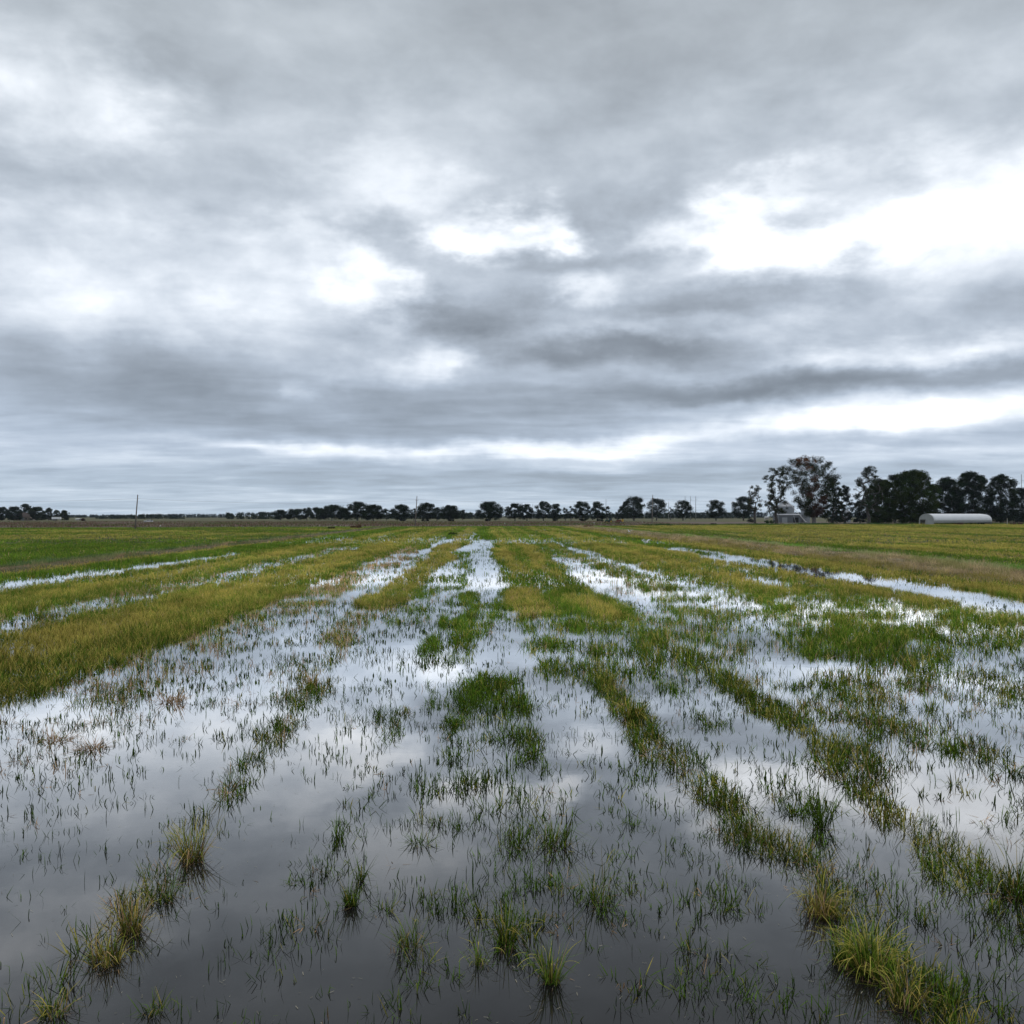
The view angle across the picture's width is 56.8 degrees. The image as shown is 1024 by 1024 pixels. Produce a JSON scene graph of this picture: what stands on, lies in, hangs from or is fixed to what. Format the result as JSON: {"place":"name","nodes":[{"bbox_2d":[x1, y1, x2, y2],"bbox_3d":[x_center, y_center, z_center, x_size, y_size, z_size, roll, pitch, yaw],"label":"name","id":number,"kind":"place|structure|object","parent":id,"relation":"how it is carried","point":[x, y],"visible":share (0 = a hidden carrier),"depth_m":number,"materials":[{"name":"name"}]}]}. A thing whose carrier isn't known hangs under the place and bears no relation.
{"place":"outdoors","nodes":[
{"label":"outdoors","id":0,"kind":"place"},
{"bbox_2d":[0,525,390,571],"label":"rice field","id":1,"kind":"structure","parent":0,"point":[32,553],"depth_m":188.34,"materials":[{"name":"green plant"}]},
{"bbox_2d":[0,526,391,573],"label":"levee","id":2,"kind":"structure","parent":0,"point":[113,558],"depth_m":105.03,"materials":[{"name":"plant"}]},
{"bbox_2d":[0,517,1009,521],"bbox_3d":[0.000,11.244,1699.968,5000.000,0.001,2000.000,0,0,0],"label":"pasture","id":3,"kind":"structure","parent":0,"point":[206,519],"depth_m":899.64,"materials":[{"name":"green plant"}]},
{"bbox_2d":[0,507,7,520],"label":"grove tree","id":4,"kind":"object","parent":3,"relation":"on","point":[2,511],"visible":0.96,"depth_m":878.16,"materials":[{"name":"green plant"}]},
{"bbox_2d":[4,506,23,520],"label":"grove tree","id":5,"kind":"object","parent":3,"relation":"on","point":[16,514],"visible":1,"depth_m":877.91,"materials":[{"name":"green plant"}]},
{"bbox_2d":[15,513,34,520],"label":"farmhouse","id":6,"kind":"object","parent":3,"relation":"on","point":[26,516],"visible":0.56,"depth_m":890.09,"materials":[{"name":"grey"}]},
{"bbox_2d":[20,504,33,512],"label":"grove tree","id":7,"kind":"object","parent":3,"relation":"on","point":[26,508],"visible":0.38,"depth_m":926.37,"materials":[{"name":"green plant"}]},
{"bbox_2d":[27,506,46,520],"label":"grove tree","id":8,"kind":"object","parent":3,"relation":"on","point":[36,514],"visible":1,"depth_m":877.46,"materials":[{"name":"green plant"}]},
{"bbox_2d":[42,507,52,520],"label":"grove tree","id":9,"kind":"object","parent":3,"relation":"on","point":[48,510],"visible":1,"depth_m":878.38,"materials":[{"name":"green plant"}]},
{"bbox_2d":[52,510,59,520],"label":"grove tree","id":10,"kind":"object","parent":3,"relation":"on","point":[56,513],"visible":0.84,"depth_m":878.55,"materials":[{"name":"green plant"}]},
{"bbox_2d":[59,510,69,520],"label":"grove tree","id":11,"kind":"object","parent":3,"relation":"on","point":[64,514],"visible":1,"depth_m":878.55,"materials":[{"name":"green plant"}]},
{"bbox_2d":[271,509,287,519],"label":"oak tree","id":12,"kind":"object","parent":3,"relation":"on","point":[280,514],"visible":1,"depth_m":945.49,"materials":[{"name":"green plant"}]},
{"bbox_2d":[285,508,301,519],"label":"oak tree","id":13,"kind":"object","parent":3,"relation":"on","point":[292,513],"visible":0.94,"depth_m":943.64,"materials":[{"name":"green plant"}]},
{"bbox_2d":[300,507,313,519],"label":"oak tree","id":14,"kind":"object","parent":3,"relation":"on","point":[307,511],"visible":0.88,"depth_m":914.20,"materials":[{"name":"green plant"}]},
{"bbox_2d":[309,507,321,520],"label":"oak tree","id":15,"kind":"object","parent":3,"relation":"on","point":[316,512],"visible":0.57,"depth_m":893.38,"materials":[{"name":"green plant"}]},
{"bbox_2d":[317,504,343,520],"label":"oak tree","id":16,"kind":"object","parent":3,"relation":"on","point":[330,511],"visible":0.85,"depth_m":864.99,"materials":[{"name":"green plant"}]},
{"bbox_2d":[336,507,350,520],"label":"oak tree","id":17,"kind":"object","parent":3,"relation":"on","point":[341,511],"visible":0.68,"depth_m":849.45,"materials":[{"name":"green plant"}]},
{"bbox_2d":[344,501,369,520],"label":"oak tree","id":18,"kind":"object","parent":3,"relation":"on","point":[355,509],"visible":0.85,"depth_m":832.02,"materials":[{"name":"green plant"}]},
{"bbox_2d":[362,504,386,520],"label":"oak tree","id":19,"kind":"object","parent":3,"relation":"on","point":[374,511],"visible":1,"depth_m":807.92,"materials":[{"name":"green plant"}]},
{"bbox_2d":[383,508,390,520],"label":"oak tree","id":20,"kind":"object","parent":3,"relation":"on","point":[386,515],"visible":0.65,"depth_m":896.56,"materials":[{"name":"green plant"}]},
{"bbox_2d":[389,504,412,520],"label":"oak tree","id":21,"kind":"object","parent":3,"relation":"on","point":[404,510],"visible":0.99,"depth_m":808.52,"materials":[{"name":"green plant"}]},
{"bbox_2d":[95,511,750,518],"bbox_3d":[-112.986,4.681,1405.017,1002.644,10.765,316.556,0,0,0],"label":"woods","id":22,"kind":"object","parent":3,"relation":"on","point":[260,515],"visible":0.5,"depth_m":1382.55,"materials":[{"name":"green plant"}]},
{"bbox_2d":[416,502,436,520],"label":"oak tree","id":23,"kind":"object","parent":3,"relation":"on","point":[428,512],"visible":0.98,"depth_m":808.40,"materials":[{"name":"green plant"}]},
{"bbox_2d":[433,507,440,520],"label":"oak tree","id":24,"kind":"object","parent":3,"relation":"on","point":[437,510],"visible":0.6,"depth_m":851.50,"materials":[{"name":"green plant"}]},
{"bbox_2d":[440,505,460,519],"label":"oak tree","id":25,"kind":"object","parent":3,"relation":"on","point":[448,511],"visible":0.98,"depth_m":808.53,"materials":[{"name":"green plant"}]},
{"bbox_2d":[475,501,504,520],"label":"oak tree","id":26,"kind":"object","parent":3,"relation":"on","point":[488,508],"visible":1,"depth_m":807.84,"materials":[{"name":"green plant"}]},
{"bbox_2d":[3,512,1010,517],"bbox_3d":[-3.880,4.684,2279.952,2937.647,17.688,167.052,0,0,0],"label":"woods","id":27,"kind":"object","parent":3,"relation":"on","point":[221,515],"visible":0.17,"depth_m":2235.21,"materials":[{"name":"green plant"}]},
{"bbox_2d":[505,503,523,520],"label":"oak tree","id":28,"kind":"object","parent":3,"relation":"on","point":[514,514],"visible":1,"depth_m":849.71,"materials":[{"name":"green plant"}]},
{"bbox_2d":[520,504,534,520],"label":"oak tree","id":29,"kind":"object","parent":3,"relation":"on","point":[526,511],"visible":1,"depth_m":850.69,"materials":[{"name":"green plant"}]},
{"bbox_2d":[534,501,551,520],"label":"oak tree","id":30,"kind":"object","parent":3,"relation":"on","point":[540,513],"visible":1,"depth_m":850.11,"materials":[{"name":"green plant"}]},
{"bbox_2d":[547,504,562,518],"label":"oak tree","id":31,"kind":"object","parent":3,"relation":"on","point":[554,512],"visible":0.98,"depth_m":850.77,"materials":[{"name":"green plant"}]},
{"bbox_2d":[563,508,568,520],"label":"oak tree","id":32,"kind":"object","parent":3,"relation":"on","point":[565,516],"visible":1,"depth_m":896.58,"materials":[{"name":"green plant"}]},
{"bbox_2d":[572,501,590,519],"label":"oak tree","id":33,"kind":"object","parent":3,"relation":"on","point":[579,505],"visible":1,"depth_m":809.84,"materials":[{"name":"green plant"}]},
{"bbox_2d":[590,501,605,519],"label":"oak tree","id":34,"kind":"object","parent":3,"relation":"on","point":[598,505],"visible":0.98,"depth_m":810.04,"materials":[{"name":"green plant"}]},
{"bbox_2d":[605,506,610,518],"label":"oak tree","id":35,"kind":"object","parent":3,"relation":"on","point":[607,512],"visible":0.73,"depth_m":1001.67,"materials":[{"name":"green plant"}]},
{"bbox_2d":[616,506,626,520],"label":"oak tree","id":36,"kind":"object","parent":3,"relation":"on","point":[620,514],"visible":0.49,"depth_m":895.89,"materials":[{"name":"green plant"}]},
{"bbox_2d":[621,496,645,520],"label":"oak tree","id":37,"kind":"object","parent":3,"relation":"on","point":[636,510],"visible":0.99,"depth_m":848.08,"materials":[{"name":"green plant"}]},
{"bbox_2d":[646,498,667,520],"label":"oak tree","id":38,"kind":"object","parent":3,"relation":"on","point":[661,504],"visible":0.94,"depth_m":895.28,"materials":[{"name":"green plant"}]},
{"bbox_2d":[670,500,695,520],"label":"oak tree","id":39,"kind":"object","parent":3,"relation":"on","point":[677,511],"visible":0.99,"depth_m":894.20,"materials":[{"name":"green plant"}]},
{"bbox_2d":[705,500,726,520],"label":"oak tree","id":40,"kind":"object","parent":3,"relation":"on","point":[715,506],"visible":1,"depth_m":894.22,"materials":[{"name":"green plant"}]},
{"bbox_2d":[731,496,757,520],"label":"oak tree","id":41,"kind":"object","parent":3,"relation":"on","point":[740,505],"visible":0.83,"depth_m":894.17,"materials":[{"name":"green plant"}]},
{"bbox_2d":[0,520,1021,527],"bbox_3d":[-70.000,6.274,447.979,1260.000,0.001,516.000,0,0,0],"label":"fallow field","id":42,"kind":"structure","parent":0,"point":[430,524],"depth_m":487.06,"materials":[{"name":"green plant"}]},
{"bbox_2d":[746,485,763,523],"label":"cottonwood tree","id":43,"kind":"object","parent":42,"relation":"on","point":[755,508],"visible":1,"depth_m":532.18,"materials":[{"name":"green plant"}]},
{"bbox_2d":[762,467,790,523],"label":"cottonwood tree","id":44,"kind":"object","parent":42,"relation":"on","point":[775,508],"visible":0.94,"depth_m":500.48,"materials":[{"name":"green plant"}]},
{"bbox_2d":[773,514,801,522],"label":"metal shed","id":45,"kind":"structure","parent":42,"relation":"on","point":[785,518],"depth_m":611.91,"materials":[{"name":"metal"}]},
{"bbox_2d":[801,511,809,522],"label":"grain bin","id":46,"kind":"object","parent":42,"relation":"on","point":[807,519],"visible":0.46,"depth_m":617.69,"materials":[{"name":"metal"}]},
{"bbox_2d":[778,455,841,523],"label":"cottonwood tree","id":47,"kind":"object","parent":42,"relation":"on","point":[813,510],"visible":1,"depth_m":478.75,"materials":[{"name":"green plant"}]},
{"bbox_2d":[837,485,853,522],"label":"broadleaf tree","id":48,"kind":"object","parent":42,"relation":"on","point":[846,490],"visible":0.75,"depth_m":573.93,"materials":[{"name":"green plant"}]},
{"bbox_2d":[851,500,866,522],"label":"broadleaf tree","id":49,"kind":"object","parent":42,"relation":"on","point":[862,514],"visible":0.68,"depth_m":598.33,"materials":[{"name":"green plant"}]},
{"bbox_2d":[852,466,885,522],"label":"broadleaf tree","id":50,"kind":"object","parent":42,"relation":"on","point":[866,473],"visible":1,"depth_m":506.01,"materials":[{"name":"green plant"}]},
{"bbox_2d":[883,474,902,522],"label":"broadleaf tree","id":51,"kind":"object","parent":42,"relation":"on","point":[892,477],"visible":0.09,"depth_m":588.17,"materials":[{"name":"green plant"}]},
{"bbox_2d":[890,469,943,522],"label":"broadleaf tree","id":52,"kind":"object","parent":42,"relation":"on","point":[915,488],"visible":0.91,"depth_m":524.53,"materials":[{"name":"green plant"}]},
{"bbox_2d":[928,476,966,513],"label":"broadleaf tree","id":53,"kind":"object","parent":42,"relation":"on","point":[946,484],"visible":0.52,"depth_m":635.73,"materials":[{"name":"green plant"}]},
{"bbox_2d":[919,514,991,524],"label":"greenhouse","id":54,"kind":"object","parent":42,"relation":"on","point":[950,518],"visible":0.87,"depth_m":487.55,"materials":[{"name":"white plastic"}]},
{"bbox_2d":[946,470,994,522],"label":"broadleaf tree","id":55,"kind":"object","parent":42,"relation":"on","point":[972,483],"visible":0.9,"depth_m":615.59,"materials":[{"name":"green plant"}]},
{"bbox_2d":[984,473,1020,522],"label":"broadleaf tree","id":56,"kind":"object","parent":42,"relation":"on","point":[999,480],"visible":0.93,"depth_m":616.30,"materials":[{"name":"green plant"}]},
{"bbox_2d":[1003,512,1023,522],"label":"bush","id":57,"kind":"object","parent":42,"relation":"on","point":[1020,517],"visible":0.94,"depth_m":572.47,"materials":[{"name":"green plant"}]},
{"bbox_2d":[1008,487,1023,521],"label":"broadleaf tree","id":58,"kind":"object","parent":42,"relation":"on","point":[1021,495],"visible":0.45,"depth_m":637.91,"materials":[{"name":"green plant"}]},
{"bbox_2d":[0,527,1023,1023],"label":"water","id":59,"kind":"structure","parent":0,"point":[258,843],"depth_m":13.68,"materials":[{"name":"grey liquid"}]},
{"bbox_2d":[28,981,89,1022],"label":"rice clump","id":60,"kind":"object","parent":59,"relation":"on","point":[49,1007],"visible":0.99,"depth_m":8.55,"materials":[{"name":"green plant"}]},
{"bbox_2d":[35,723,86,744],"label":"rice clump","id":61,"kind":"object","parent":59,"relation":"on","point":[54,736],"visible":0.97,"depth_m":18.93,"materials":[{"name":"brown plant"}]},
{"bbox_2d":[61,733,117,758],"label":"rice clump","id":62,"kind":"object","parent":59,"relation":"on","point":[95,745],"visible":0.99,"depth_m":18.16,"materials":[{"name":"brown plant"}]},
{"bbox_2d":[76,924,142,975],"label":"rice clump","id":63,"kind":"object","parent":59,"relation":"on","point":[114,951],"visible":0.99,"depth_m":9.52,"materials":[{"name":"green plant"}]},
{"bbox_2d":[95,881,171,940],"bbox_3d":[-4.051,4.290,10.165,0.971,0.501,0.880,0,0,36],"label":"rice clump","id":64,"kind":"object","parent":59,"relation":"on","point":[136,914],"visible":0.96,"depth_m":10.20,"materials":[{"name":"green plant"}]},
{"bbox_2d":[127,980,183,1017],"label":"rice clump","id":65,"kind":"object","parent":59,"relation":"on","point":[154,1011],"visible":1,"depth_m":8.57,"materials":[{"name":"green plant"}]},
{"bbox_2d":[126,865,190,909],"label":"rice clump","id":66,"kind":"object","parent":59,"relation":"on","point":[163,894],"visible":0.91,"depth_m":11.08,"materials":[{"name":"green plant"}]},
{"bbox_2d":[148,680,200,705],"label":"rice clump","id":67,"kind":"object","parent":59,"relation":"on","point":[178,701],"visible":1,"depth_m":22.82,"materials":[{"name":"brown plant"}]},
{"bbox_2d":[150,813,231,868],"bbox_3d":[-4.130,4.242,12.311,1.088,0.612,1.064,0,0,-16],"label":"rice clump","id":68,"kind":"object","parent":59,"relation":"on","point":[188,855],"visible":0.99,"depth_m":12.31,"materials":[{"name":"green plant"}]},
{"bbox_2d":[283,872,304,885],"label":"rice clump","id":69,"kind":"object","parent":59,"relation":"on","point":[289,880],"visible":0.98,"depth_m":11.60,"materials":[{"name":"green plant"}]},
{"bbox_2d":[300,668,320,686],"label":"rice clump","id":70,"kind":"object","parent":59,"relation":"on","point":[314,681],"visible":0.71,"depth_m":25.02,"materials":[{"name":"green plant"}]},
{"bbox_2d":[326,817,347,842],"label":"rice clump","id":71,"kind":"object","parent":59,"relation":"on","point":[336,831],"visible":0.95,"depth_m":13.13,"materials":[{"name":"green plant"}]},
{"bbox_2d":[333,876,365,910],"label":"rice clump","id":72,"kind":"object","parent":59,"relation":"on","point":[351,897],"visible":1,"depth_m":10.88,"materials":[{"name":"green plant"}]},
{"bbox_2d":[341,848,377,887],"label":"rice clump","id":73,"kind":"object","parent":59,"relation":"on","point":[362,875],"visible":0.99,"depth_m":11.64,"materials":[{"name":"green plant"}]},
{"bbox_2d":[359,886,404,917],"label":"rice clump","id":74,"kind":"object","parent":59,"relation":"on","point":[391,906],"visible":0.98,"depth_m":10.78,"materials":[{"name":"green plant"}]},
{"bbox_2d":[384,910,448,955],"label":"rice clump","id":75,"kind":"object","parent":59,"relation":"on","point":[407,940],"visible":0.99,"depth_m":9.86,"materials":[{"name":"green plant"}]},
{"bbox_2d":[398,825,442,849],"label":"rice clump","id":76,"kind":"object","parent":59,"relation":"on","point":[427,842],"visible":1,"depth_m":12.96,"materials":[{"name":"green plant"}]},
{"bbox_2d":[454,931,503,969],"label":"rice clump","id":77,"kind":"object","parent":59,"relation":"on","point":[478,960],"visible":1,"depth_m":9.47,"materials":[{"name":"green plant"}]},
{"bbox_2d":[472,889,542,949],"bbox_3d":[-0.022,4.273,9.963,0.799,0.534,0.709,0,0,32],"label":"rice clump","id":78,"kind":"object","parent":59,"relation":"on","point":[500,929],"visible":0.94,"depth_m":9.98,"materials":[{"name":"green plant"}]},
{"bbox_2d":[0,525,1023,1023],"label":"rice crop","id":79,"kind":"object","parent":59,"relation":"on","point":[180,605],"visible":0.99,"depth_m":29.43,"materials":[{"name":"green plant"}]},
{"bbox_2d":[513,927,580,989],"bbox_3d":[0.345,4.280,9.090,0.752,0.513,0.738,0,0,41],"label":"rice clump","id":80,"kind":"object","parent":59,"relation":"on","point":[548,976],"visible":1,"depth_m":9.11,"materials":[{"name":"green plant"}]},
{"bbox_2d":[521,798,590,853],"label":"rice clump","id":81,"kind":"object","parent":59,"relation":"on","point":[552,838],"visible":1,"depth_m":12.88,"materials":[{"name":"green plant"}]},
{"bbox_2d":[553,848,642,910],"bbox_3d":[0.995,4.223,11.034,1.184,0.641,0.929,0,0,-39],"label":"rice clump","id":82,"kind":"object","parent":59,"relation":"on","point":[598,891],"visible":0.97,"depth_m":11.07,"materials":[{"name":"green plant"}]},
{"bbox_2d":[612,696,647,721],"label":"rice clump","id":83,"kind":"object","parent":59,"relation":"on","point":[630,711],"visible":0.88,"depth_m":20.81,"materials":[{"name":"green plant"}]},
{"bbox_2d":[670,924,709,954],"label":"rice clump","id":84,"kind":"object","parent":59,"relation":"on","point":[688,948],"visible":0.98,"depth_m":9.80,"materials":[{"name":"green plant"}]},
{"bbox_2d":[788,776,851,830],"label":"rice clump","id":85,"kind":"object","parent":59,"relation":"on","point":[819,820],"visible":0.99,"depth_m":13.64,"materials":[{"name":"green plant"}]},
{"bbox_2d":[789,868,860,923],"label":"rice clump","id":86,"kind":"object","parent":59,"relation":"on","point":[817,912],"visible":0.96,"depth_m":10.63,"materials":[{"name":"green plant"}]},
{"bbox_2d":[812,915,879,970],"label":"rice clump","id":87,"kind":"object","parent":59,"relation":"on","point":[839,957],"visible":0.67,"depth_m":9.54,"materials":[{"name":"green plant"}]},
{"bbox_2d":[821,910,919,985],"bbox_3d":[3.546,4.250,9.366,1.063,0.574,0.941,0,0,-23],"label":"rice clump","id":88,"kind":"object","parent":59,"relation":"on","point":[865,962],"visible":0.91,"depth_m":9.30,"materials":[{"name":"green plant"}]},
{"bbox_2d":[860,950,947,1016],"bbox_3d":[3.619,4.316,8.688,0.869,0.437,0.820,0,0,0],"label":"rice clump","id":89,"kind":"object","parent":59,"relation":"on","point":[897,986],"visible":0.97,"depth_m":8.72,"materials":[{"name":"green plant"}]},
{"bbox_2d":[894,955,987,1012],"bbox_3d":[4.035,4.345,8.792,0.831,0.380,0.774,0,0,0],"label":"rice clump","id":90,"kind":"object","parent":59,"relation":"on","point":[944,988],"visible":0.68,"depth_m":8.81,"materials":[{"name":"green plant"}]},
{"bbox_2d":[961,833,1023,904],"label":"rice clump","id":91,"kind":"object","parent":59,"relation":"on","point":[1020,880],"visible":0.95,"depth_m":11.21,"materials":[{"name":"green plant"}]},
{"bbox_2d":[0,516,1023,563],"bbox_3d":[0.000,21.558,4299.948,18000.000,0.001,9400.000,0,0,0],"label":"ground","id":92,"kind":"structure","parent":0,"point":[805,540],"depth_m":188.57,"materials":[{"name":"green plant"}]},
{"bbox_2d":[5,695,1018,1023],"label":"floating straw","id":93,"kind":"object","parent":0,"point":[497,867],"visible":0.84,"depth_m":10.35,"materials":[{"name":"beige plant"}]},
{"bbox_2d":[0,0,1023,515],"label":"sky","id":94,"kind":"structure","parent":0,"point":[258,255],"materials":[{"name":"grey"}]},
{"bbox_2d":[777,501,794,513],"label":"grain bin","id":95,"kind":"object","parent":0,"point":[790,510],"visible":0.3,"depth_m":634.61,"materials":[{"name":"metal"}]},
{"bbox_2d":[570,525,1023,585],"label":"levee","id":96,"kind":"structure","parent":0,"point":[856,556],"depth_m":86.06,"materials":[{"name":"plant"}]},
{"bbox_2d":[594,523,1023,566],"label":"rice field","id":97,"kind":"structure","parent":0,"point":[1005,547],"depth_m":203.36,"materials":[{"name":"green plant"}]},
{"bbox_2d":[640,522,1023,525],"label":"verge grass","id":98,"kind":"structure","parent":0,"point":[816,523],"depth_m":465.40,"materials":[{"name":"green plant"}]},
{"label":"gravel yard","id":99,"kind":"structure","parent":0,"visible":0},
{"bbox_2d":[820,478,844,522],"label":"broadleaf tree","id":100,"kind":"object","parent":99,"relation":"on","point":[835,503],"visible":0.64,"depth_m":552.87,"materials":[{"name":"green plant"}]},
{"bbox_2d":[827,516,842,522],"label":"bush","id":101,"kind":"object","parent":99,"relation":"on","point":[837,520],"visible":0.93,"depth_m":544.74,"materials":[{"name":"green plant"}]},
{"bbox_2d":[862,479,900,522],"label":"broadleaf tree","id":102,"kind":"object","parent":99,"relation":"on","point":[886,515],"visible":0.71,"depth_m":521.90,"materials":[{"name":"green plant"}]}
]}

